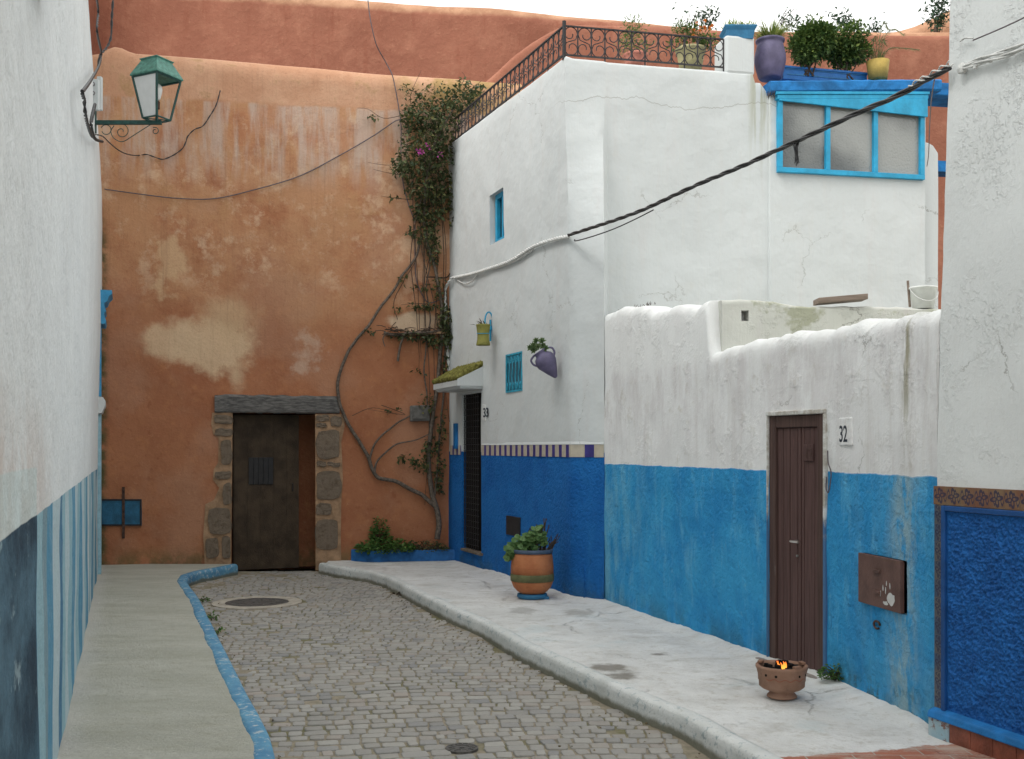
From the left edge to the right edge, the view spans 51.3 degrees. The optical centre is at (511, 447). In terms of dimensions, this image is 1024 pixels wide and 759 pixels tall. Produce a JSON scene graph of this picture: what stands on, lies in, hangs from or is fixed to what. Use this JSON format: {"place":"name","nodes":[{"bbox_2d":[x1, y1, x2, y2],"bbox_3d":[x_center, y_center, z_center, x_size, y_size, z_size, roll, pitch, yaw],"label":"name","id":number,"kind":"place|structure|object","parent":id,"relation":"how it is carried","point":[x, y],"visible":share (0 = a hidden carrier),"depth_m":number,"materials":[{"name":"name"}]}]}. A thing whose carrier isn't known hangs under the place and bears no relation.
{"place":"outdoors","nodes":[
{"label":"outdoors","id":0,"kind":"place"},
{"bbox_2d":[57,564,253,758],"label":"pavement","id":1,"kind":"structure","parent":0,"point":[149,682],"depth_m":6.91,"materials":[{"name":"concrete"}]},
{"bbox_2d":[238,569,314,571],"bbox_3d":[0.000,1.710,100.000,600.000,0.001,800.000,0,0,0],"label":"ground","id":2,"kind":"structure","parent":0,"point":[292,570],"depth_m":14.86,"materials":[{"name":"grey stone"}]},
{"bbox_2d":[0,0,112,758],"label":"building","id":3,"kind":"structure","parent":2,"relation":"on","point":[55,299],"depth_m":4.38,"materials":[{"name":"paint"}]},
{"bbox_2d":[80,0,102,137],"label":"wall cable","id":4,"kind":"object","parent":3,"relation":"attached to","point":[84,88],"depth_m":7.58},
{"bbox_2d":[89,103,103,142],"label":"wall cable","id":5,"kind":"object","parent":3,"relation":"attached to","point":[92,119],"depth_m":8.16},
{"bbox_2d":[93,76,102,110],"bbox_3d":[-4.076,-3.478,10.458,0.085,0.362,0.183,0,0,0],"label":"insulator board","id":6,"kind":"object","parent":3,"relation":"attached to","point":[98,91],"visible":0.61,"depth_m":10.40,"materials":[{"name":"white paint"}]},
{"bbox_2d":[97,0,113,64],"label":"wall cable","id":7,"kind":"object","parent":3,"relation":"attached to","point":[111,26],"depth_m":11.19,"materials":[{"name":"grey rubber"}]},
{"bbox_2d":[95,55,182,141],"bbox_3d":[-3.869,-3.594,11.063,0.861,0.881,0.430,0,0,17],"label":"street lamp","id":8,"kind":"object","parent":3,"relation":"attached to","point":[152,76],"visible":0.96,"depth_m":10.92,"materials":[{"name":"green metal"}]},
{"bbox_2d":[95,90,220,159],"bbox_3d":[-4.359,-3.970,12.531,1.045,1.482,3.066,0,0,0],"label":"wall cable","id":9,"kind":"object","parent":3,"relation":"attached to","point":[179,150],"depth_m":13.96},
{"bbox_2d":[92,47,521,570],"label":"ochre wall","id":10,"kind":"structure","parent":2,"relation":"on","point":[235,327],"depth_m":14.22,"materials":[{"name":"paint"}]},
{"bbox_2d":[102,487,141,538],"bbox_3d":[-5.088,0.844,13.882,0.518,0.669,0.076,0,0,-10],"label":"utility hatch","id":11,"kind":"object","parent":10,"relation":"attached to","point":[123,512],"visible":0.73,"depth_m":13.86,"materials":[{"name":"blue paint"}]},
{"bbox_2d":[104,119,399,199],"bbox_3d":[-3.391,-3.852,14.134,3.829,1.190,0.015,0,0,-10],"label":"wall cable","id":12,"kind":"object","parent":10,"relation":"attached to","point":[261,187],"depth_m":14.14,"materials":[{"name":"grey metal"}]},
{"bbox_2d":[233,414,298,569],"bbox_3d":[-3.320,0.594,14.422,0.875,2.081,0.096,0,0,-21],"label":"door","id":13,"kind":"structure","parent":10,"relation":"in","point":[265,447],"depth_m":14.41,"materials":[{"name":"wood"}]},
{"bbox_2d":[367,0,438,302],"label":"wall cable","id":14,"kind":"object","parent":10,"relation":"attached to","point":[400,146],"depth_m":14.44,"materials":[{"name":"grey metal"}]},
{"bbox_2d":[336,72,486,539],"bbox_3d":[-1.350,-1.937,14.260,2.016,6.357,0.752,0,0,0],"label":"bougainvillea","id":15,"kind":"object","parent":10,"relation":"attached to","point":[436,145],"visible":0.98,"depth_m":14.39,"materials":[{"name":"green plant"}]},
{"bbox_2d":[385,331,446,335],"bbox_3d":[-1.297,-1.548,14.500,0.844,0.078,0.150,0,0,-10],"label":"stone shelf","id":16,"kind":"object","parent":10,"relation":"attached to","point":[439,332],"visible":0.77,"depth_m":14.47,"materials":[{"name":"stone"}]},
{"bbox_2d":[410,405,429,421],"bbox_3d":[-1.251,-0.467,14.475,0.269,0.222,0.114,0,0,-10],"label":"junction box","id":17,"kind":"object","parent":10,"relation":"attached to","point":[416,411],"visible":1,"depth_m":14.42,"materials":[{"name":"grey plastic"}]},
{"bbox_2d":[88,0,948,81],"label":"rampart","id":18,"kind":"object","parent":2,"relation":"on","point":[478,44],"visible":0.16,"depth_m":18.00,"materials":[{"name":"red paint"}]},
{"bbox_2d":[667,0,704,27],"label":"tree","id":19,"kind":"object","parent":2,"relation":"on","point":[686,12],"visible":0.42,"depth_m":19.29,"materials":[{"name":"green plant"}]},
{"bbox_2d":[432,20,941,598],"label":"house","id":20,"kind":"structure","parent":2,"relation":"on","point":[566,146],"depth_m":11.33,"materials":[{"name":"white paint"}]},
{"bbox_2d":[443,277,452,370],"bbox_3d":[-0.845,-1.658,14.471,0.096,1.286,0.234,0,0,-30],"label":"wall cable","id":21,"kind":"object","parent":20,"relation":"attached to","point":[445,318],"depth_m":14.54,"materials":[{"name":"plastic"}]},
{"bbox_2d":[463,393,480,550],"bbox_3d":[-0.532,0.297,13.880,0.067,2.027,0.792,0,0,-21],"label":"door","id":22,"kind":"structure","parent":20,"relation":"in","point":[473,401],"depth_m":13.76,"materials":[{"name":"metal"}]},
{"bbox_2d":[470,311,491,345],"bbox_3d":[-0.317,-1.443,12.833,0.338,0.431,0.199,0,0,-42],"label":"hanging pot","id":23,"kind":"object","parent":20,"relation":"hanging from","point":[484,329],"visible":1,"depth_m":12.74,"materials":[{"name":"yellow ceramic"}]},
{"bbox_2d":[495,191,503,241],"bbox_3d":[-0.084,-2.776,12.807,0.070,0.606,0.503,0,0,-21],"label":"window","id":24,"kind":"structure","parent":20,"relation":"in","point":[499,199],"depth_m":12.98,"materials":[{"name":"teal paint"}]},
{"bbox_2d":[452,235,570,278],"bbox_3d":[-0.106,-2.206,12.530,0.046,0.198,3.845,0,0,-21],"label":"wall cable","id":25,"kind":"object","parent":20,"relation":"attached to","point":[541,243],"depth_m":12.09,"materials":[{"name":"white plastic"}]},
{"bbox_2d":[457,249,533,283],"bbox_3d":[-0.245,-2.171,12.909,0.016,0.119,2.692,0,0,-21],"label":"wall cable","id":26,"kind":"object","parent":25,"relation":"hanging from","point":[499,267],"depth_m":12.45,"materials":[{"name":"white plastic"}]},
{"bbox_2d":[506,515,520,535],"bbox_3d":[0.023,0.901,12.282,0.035,0.220,0.430,0,0,-21],"label":"meter door","id":27,"kind":"structure","parent":20,"relation":"in","point":[513,524],"depth_m":12.25,"materials":[{"name":"metal"}]},
{"bbox_2d":[505,351,522,392],"bbox_3d":[0.036,-0.867,12.275,0.044,0.450,0.524,0,0,-21],"label":"window","id":28,"kind":"structure","parent":20,"relation":"in","point":[513,361],"depth_m":12.30,"materials":[{"name":"teal paint"}]},
{"bbox_2d":[527,338,556,377],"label":"wall amphora","id":29,"kind":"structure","parent":20,"relation":"attached to","point":[545,362],"depth_m":10.93,"materials":[{"name":"purple ceramic"}]},
{"bbox_2d":[613,12,655,64],"bbox_3d":[1.326,-4.415,11.607,0.380,0.571,0.456,0,0,45],"label":"potted shrub","id":30,"kind":"object","parent":20,"relation":"on","point":[637,55],"visible":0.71,"depth_m":11.53,"materials":[{"name":"green plant"}]},
{"bbox_2d":[666,16,719,69],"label":"potted flowers","id":31,"kind":"object","parent":20,"relation":"on","point":[702,44],"visible":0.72,"depth_m":11.62,"materials":[{"name":"beige ceramic"}]},
{"bbox_2d":[719,17,756,38],"bbox_3d":[2.398,-4.458,11.400,0.404,0.258,0.310,0,0,0],"label":"planter box","id":32,"kind":"object","parent":20,"relation":"on","point":[741,29],"visible":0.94,"depth_m":11.27,"materials":[{"name":"teal paint"}]},
{"bbox_2d":[754,9,793,82],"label":"potted grass","id":33,"kind":"object","parent":20,"relation":"on","point":[770,59],"depth_m":11.43,"materials":[{"name":"purple ceramic"}]},
{"bbox_2d":[779,65,867,80],"bbox_3d":[3.424,-4.094,11.843,1.041,0.146,0.245,0,0,-13],"label":"planter box","id":34,"kind":"object","parent":20,"relation":"on","point":[793,73],"visible":0.4,"depth_m":11.71,"materials":[{"name":"blue paint"}]},
{"bbox_2d":[784,13,842,75],"bbox_3d":[3.295,-4.395,11.693,0.588,0.662,0.567,0,0,0],"label":"bush","id":35,"kind":"object","parent":34,"relation":"in","point":[811,42],"visible":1,"depth_m":11.58,"materials":[{"name":"green plant"}]},
{"bbox_2d":[823,18,875,79],"bbox_3d":[3.678,-4.381,11.835,0.661,0.636,0.603,0,0,36],"label":"bush","id":36,"kind":"object","parent":34,"relation":"in","point":[845,56],"visible":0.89,"depth_m":11.73,"materials":[{"name":"green plant"}]},
{"bbox_2d":[773,91,929,180],"bbox_3d":[3.652,-3.395,11.465,1.794,0.954,0.105,0,0,-11],"label":"window","id":37,"kind":"structure","parent":20,"relation":"in","point":[887,141],"depth_m":11.47,"materials":[{"name":"teal paint"}]},
{"bbox_2d":[763,79,941,97],"bbox_3d":[3.604,-3.880,11.914,1.992,0.281,1.025,0,0,-11],"label":"window slab","id":38,"kind":"structure","parent":20,"relation":"in","point":[811,85],"depth_m":11.40,"materials":[{"name":"blue paint"}]},
{"bbox_2d":[859,21,919,79],"bbox_3d":[4.148,-4.389,11.717,0.690,0.671,0.309,0,0,13],"label":"potted palm","id":39,"kind":"object","parent":20,"relation":"on","point":[878,67],"visible":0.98,"depth_m":11.69,"materials":[{"name":"ceramic"}]},
{"bbox_2d":[927,79,934,164],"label":"wall cable","id":40,"kind":"object","parent":20,"relation":"attached to","point":[930,118],"depth_m":8.31,"materials":[{"name":"grey metal"}]},
{"bbox_2d":[925,143,937,308],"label":"parapet","id":41,"kind":"structure","parent":20,"relation":"on","point":[931,222],"depth_m":11.78,"materials":[{"name":"white paint"}]},
{"bbox_2d":[928,83,948,106],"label":"beam","id":42,"kind":"structure","parent":20,"relation":"on","point":[940,99],"depth_m":11.91,"materials":[{"name":"blue paint"}]},
{"bbox_2d":[938,161,945,176],"bbox_3d":[5.200,-3.435,13.125,1.258,0.130,0.247,0,0,-9],"label":"ledge","id":43,"kind":"object","parent":20,"relation":"attached to","point":[941,168],"visible":0.07,"depth_m":13.01,"materials":[{"name":"blue paint"}]},
{"bbox_2d":[690,5,720,29],"bbox_3d":[3.608,-3.182,19.315,0.740,9.679,0.498,0,0,0],"label":"tree","id":44,"kind":"object","parent":2,"relation":"on","point":[708,22],"visible":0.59,"depth_m":19.26,"materials":[{"name":"green plant"}]},
{"bbox_2d":[486,25,948,308],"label":"stair wall","id":45,"kind":"structure","parent":2,"relation":"on","point":[925,60],"depth_m":15.88,"materials":[{"name":"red paint"}]},
{"bbox_2d":[604,299,940,723],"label":"house","id":46,"kind":"structure","parent":2,"relation":"on","point":[728,424],"depth_m":7.53,"materials":[{"name":"white paint"}]},
{"bbox_2d":[769,414,822,673],"bbox_3d":[1.973,0.642,7.308,0.143,1.735,0.641,0,0,-20],"label":"door","id":47,"kind":"structure","parent":46,"relation":"in","point":[795,441],"depth_m":7.32,"materials":[{"name":"brown paint"}]},
{"bbox_2d":[825,450,831,492],"bbox_3d":[2.049,0.156,6.904,0.008,0.278,0.078,0,0,-9],"label":"door wire","id":48,"kind":"object","parent":46,"relation":"attached to","point":[830,475],"depth_m":6.90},
{"bbox_2d":[813,293,867,305],"bbox_3d":[2.639,-1.190,8.571,0.396,0.079,0.165,0,0,0],"label":"plank","id":49,"kind":"object","parent":46,"relation":"on","point":[840,299],"visible":1,"depth_m":8.49,"materials":[{"name":"brown wood"}]},
{"bbox_2d":[909,285,938,308],"bbox_3d":[3.358,-1.224,8.708,0.228,0.177,0.229,0,0,0],"label":"bucket","id":50,"kind":"object","parent":46,"relation":"on","point":[923,296],"visible":0.96,"depth_m":8.63,"materials":[{"name":"beige plastic"}]},
{"bbox_2d":[907,280,910,306],"bbox_3d":[3.255,-1.262,8.751,0.052,0.218,0.019,0,0,-39],"label":"stick","id":51,"kind":"object","parent":50,"relation":"in","point":[909,299],"visible":1,"depth_m":8.74,"materials":[{"name":"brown wood"}]},
{"bbox_2d":[778,7,801,30],"bbox_3d":[5.125,-3.190,19.381,0.750,9.695,0.387,0,0,0],"label":"tree","id":52,"kind":"object","parent":2,"relation":"on","point":[791,21],"visible":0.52,"depth_m":19.38,"materials":[{"name":"green plant"}]},
{"bbox_2d":[825,6,856,31],"bbox_3d":[6.059,-3.177,19.397,0.724,9.668,0.521,0,0,0],"label":"tree","id":53,"kind":"object","parent":2,"relation":"on","point":[845,20],"visible":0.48,"depth_m":19.36,"materials":[{"name":"green plant"}]},
{"bbox_2d":[865,12,885,32],"bbox_3d":[6.733,-3.102,19.392,0.674,9.517,0.402,0,0,12],"label":"tree","id":54,"kind":"object","parent":2,"relation":"on","point":[874,28],"visible":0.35,"depth_m":19.36,"materials":[{"name":"green plant"}]},
{"bbox_2d":[917,0,949,31],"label":"tree","id":55,"kind":"object","parent":2,"relation":"on","point":[939,20],"visible":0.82,"depth_m":19.28,"materials":[{"name":"green plant"}]},
{"bbox_2d":[927,0,1023,758],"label":"building","id":56,"kind":"structure","parent":2,"relation":"on","point":[978,707],"depth_m":5.39,"materials":[{"name":"white paint"}]},
{"bbox_2d":[567,67,951,236],"bbox_3d":[1.437,-2.062,8.178,0.036,0.187,5.405,0,0,-19],"label":"power cable","id":57,"kind":"object","parent":56,"relation":"attached to","point":[896,95],"visible":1,"depth_m":7.03,"materials":[{"name":"black rubber"}]},
{"bbox_2d":[574,209,653,240],"bbox_3d":[0.910,-2.046,9.917,0.054,0.068,1.562,0,0,-23],"label":"wall cable","id":58,"kind":"object","parent":57,"relation":"attached to","point":[616,227],"depth_m":9.85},
{"bbox_2d":[793,143,799,165],"bbox_3d":[1.852,-1.913,6.952,0.045,0.156,0.008,0,0,0],"label":"rag knot","id":59,"kind":"object","parent":57,"relation":"hanging from","point":[795,147],"visible":1,"depth_m":6.95,"materials":[{"name":"black fabric"}]},
{"bbox_2d":[908,60,953,86],"bbox_3d":[2.257,-2.010,5.758,0.042,0.058,0.313,0,0,-19],"label":"power cable","id":60,"kind":"object","parent":56,"relation":"attached to","point":[938,70],"visible":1,"depth_m":5.72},
{"bbox_2d":[959,37,973,41],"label":"wall cable","id":61,"kind":"object","parent":56,"relation":"attached to","point":[962,39],"depth_m":5.53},
{"bbox_2d":[957,58,992,73],"bbox_3d":[2.389,-1.970,5.424,0.050,0.068,0.335,0,0,-18],"label":"cable clamp","id":62,"kind":"object","parent":56,"relation":"attached to","point":[960,70],"visible":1,"depth_m":5.54,"materials":[{"name":"white plastic"}]},
{"bbox_2d":[962,47,1023,69],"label":"wall cable","id":63,"kind":"object","parent":56,"relation":"attached to","point":[999,57],"depth_m":5.31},
{"bbox_2d":[962,42,1023,66],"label":"wall cable","id":64,"kind":"object","parent":56,"relation":"attached to","point":[1005,50],"depth_m":5.31,"materials":[{"name":"white plastic"}]},
{"bbox_2d":[973,17,1023,40],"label":"wall cable","id":65,"kind":"object","parent":56,"relation":"attached to","point":[998,29],"depth_m":5.27,"materials":[{"name":"grey metal"}]},
{"bbox_2d":[190,571,709,758],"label":"street","id":66,"kind":"structure","parent":0,"point":[329,696],"depth_m":7.35,"materials":[{"name":"stone"}]},
{"bbox_2d":[198,596,210,601],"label":"weed","id":67,"kind":"object","parent":66,"relation":"on","point":[205,599],"visible":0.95,"depth_m":11.37,"materials":[{"name":"green plant"}]},
{"bbox_2d":[207,610,218,620],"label":"weed","id":68,"kind":"object","parent":66,"relation":"on","point":[212,616],"visible":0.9,"depth_m":10.20,"materials":[{"name":"green plant"}]},
{"bbox_2d":[213,626,227,634],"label":"weed","id":69,"kind":"object","parent":66,"relation":"on","point":[219,630],"visible":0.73,"depth_m":9.43,"materials":[{"name":"green plant"}]},
{"bbox_2d":[177,564,274,758],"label":"kerb","id":70,"kind":"structure","parent":66,"relation":"on","point":[255,728],"depth_m":7.47,"materials":[{"name":"blue paint"}]},
{"bbox_2d":[211,596,301,609],"bbox_3d":[-2.720,1.661,11.380,0.940,0.037,0.941,0,0,0],"label":"manhole cover","id":71,"kind":"object","parent":66,"relation":"on","point":[253,603],"visible":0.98,"depth_m":11.33,"materials":[{"name":"metal"}]},
{"bbox_2d":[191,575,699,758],"bbox_3d":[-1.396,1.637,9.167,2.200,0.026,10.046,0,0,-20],"label":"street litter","id":72,"kind":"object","parent":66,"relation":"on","point":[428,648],"visible":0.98,"depth_m":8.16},
{"bbox_2d":[445,743,477,753],"bbox_3d":[-0.276,1.661,5.862,0.180,0.037,0.180,0,0,0],"label":"manhole cover","id":73,"kind":"object","parent":66,"relation":"on","point":[462,748],"visible":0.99,"depth_m":5.84,"materials":[{"name":"metal"}]},
{"bbox_2d":[319,563,782,758],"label":"kerb","id":74,"kind":"structure","parent":66,"relation":"on","point":[708,737],"depth_m":7.18,"materials":[{"name":"white paint"}]},
{"bbox_2d":[360,0,949,32],"label":"sky","id":75,"kind":"structure","parent":0,"point":[900,15],"materials":[{"name":"white"}]},
{"bbox_2d":[326,560,994,758],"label":"pavement","id":76,"kind":"structure","parent":0,"point":[714,678],"depth_m":7.29,"materials":[{"name":"concrete"}]},
{"bbox_2d":[351,548,454,561],"bbox_3d":[-1.464,1.465,14.443,1.430,0.210,0.469,0,0,-6],"label":"planter bed","id":77,"kind":"object","parent":76,"relation":"on","point":[424,555],"visible":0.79,"depth_m":14.26,"materials":[{"name":"paint"}]},
{"bbox_2d":[368,516,391,541],"bbox_3d":[-1.775,1.094,14.342,0.355,0.356,0.238,0,0,0],"label":"leafy plant","id":78,"kind":"object","parent":77,"relation":"in","point":[376,530],"visible":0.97,"depth_m":14.33,"materials":[{"name":"green plant"}]},
{"bbox_2d":[353,536,415,554],"bbox_3d":[-1.698,1.303,14.296,0.858,0.250,0.565,0,0,0],"label":"leafy plant","id":79,"kind":"object","parent":77,"relation":"in","point":[387,546],"visible":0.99,"depth_m":14.19,"materials":[{"name":"green plant"}]},
{"bbox_2d":[401,540,450,552],"bbox_3d":[-1.185,1.320,14.397,0.729,0.169,0.472,0,0,0],"label":"leafy plant","id":80,"kind":"object","parent":77,"relation":"on","point":[437,546],"visible":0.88,"depth_m":14.38,"materials":[{"name":"green plant"}]},
{"bbox_2d":[503,518,559,599],"bbox_3d":[0.189,1.114,10.750,0.442,0.802,0.485,0,0,45],"label":"potted geranium","id":81,"kind":"object","parent":76,"relation":"on","point":[528,556],"visible":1,"depth_m":10.63,"materials":[{"name":"orange ceramic"}]},
{"bbox_2d":[755,659,807,699],"bbox_3d":[1.638,1.407,6.474,0.312,0.212,0.312,0,0,0],"label":"brazier","id":82,"kind":"object","parent":76,"relation":"on","point":[781,684],"visible":0.98,"depth_m":6.37,"materials":[{"name":"ceramic"}]},
{"bbox_2d":[763,659,798,668],"bbox_3d":[1.632,1.337,6.471,0.208,0.098,0.220,0,0,0],"label":"charcoal","id":83,"kind":"object","parent":82,"relation":"in","point":[789,665],"visible":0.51,"depth_m":6.45,"materials":[{"name":"black"}]},
{"bbox_2d":[777,661,786,668],"bbox_3d":[1.625,1.307,6.426,0.063,0.052,0.034,0,0,-12],"label":"flame","id":84,"kind":"object","parent":83,"relation":"on","point":[784,666],"visible":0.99,"depth_m":6.42,"materials":[{"name":"orange"}]},
{"bbox_2d":[817,663,843,680],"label":"weed","id":85,"kind":"object","parent":76,"relation":"on","point":[833,675],"visible":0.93,"depth_m":6.79,"materials":[{"name":"green plant"}]},
{"bbox_2d":[890,10,949,32],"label":"rampart tower","id":86,"kind":"structure","parent":0,"point":[920,28],"depth_m":20.04,"materials":[{"name":"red paint"}]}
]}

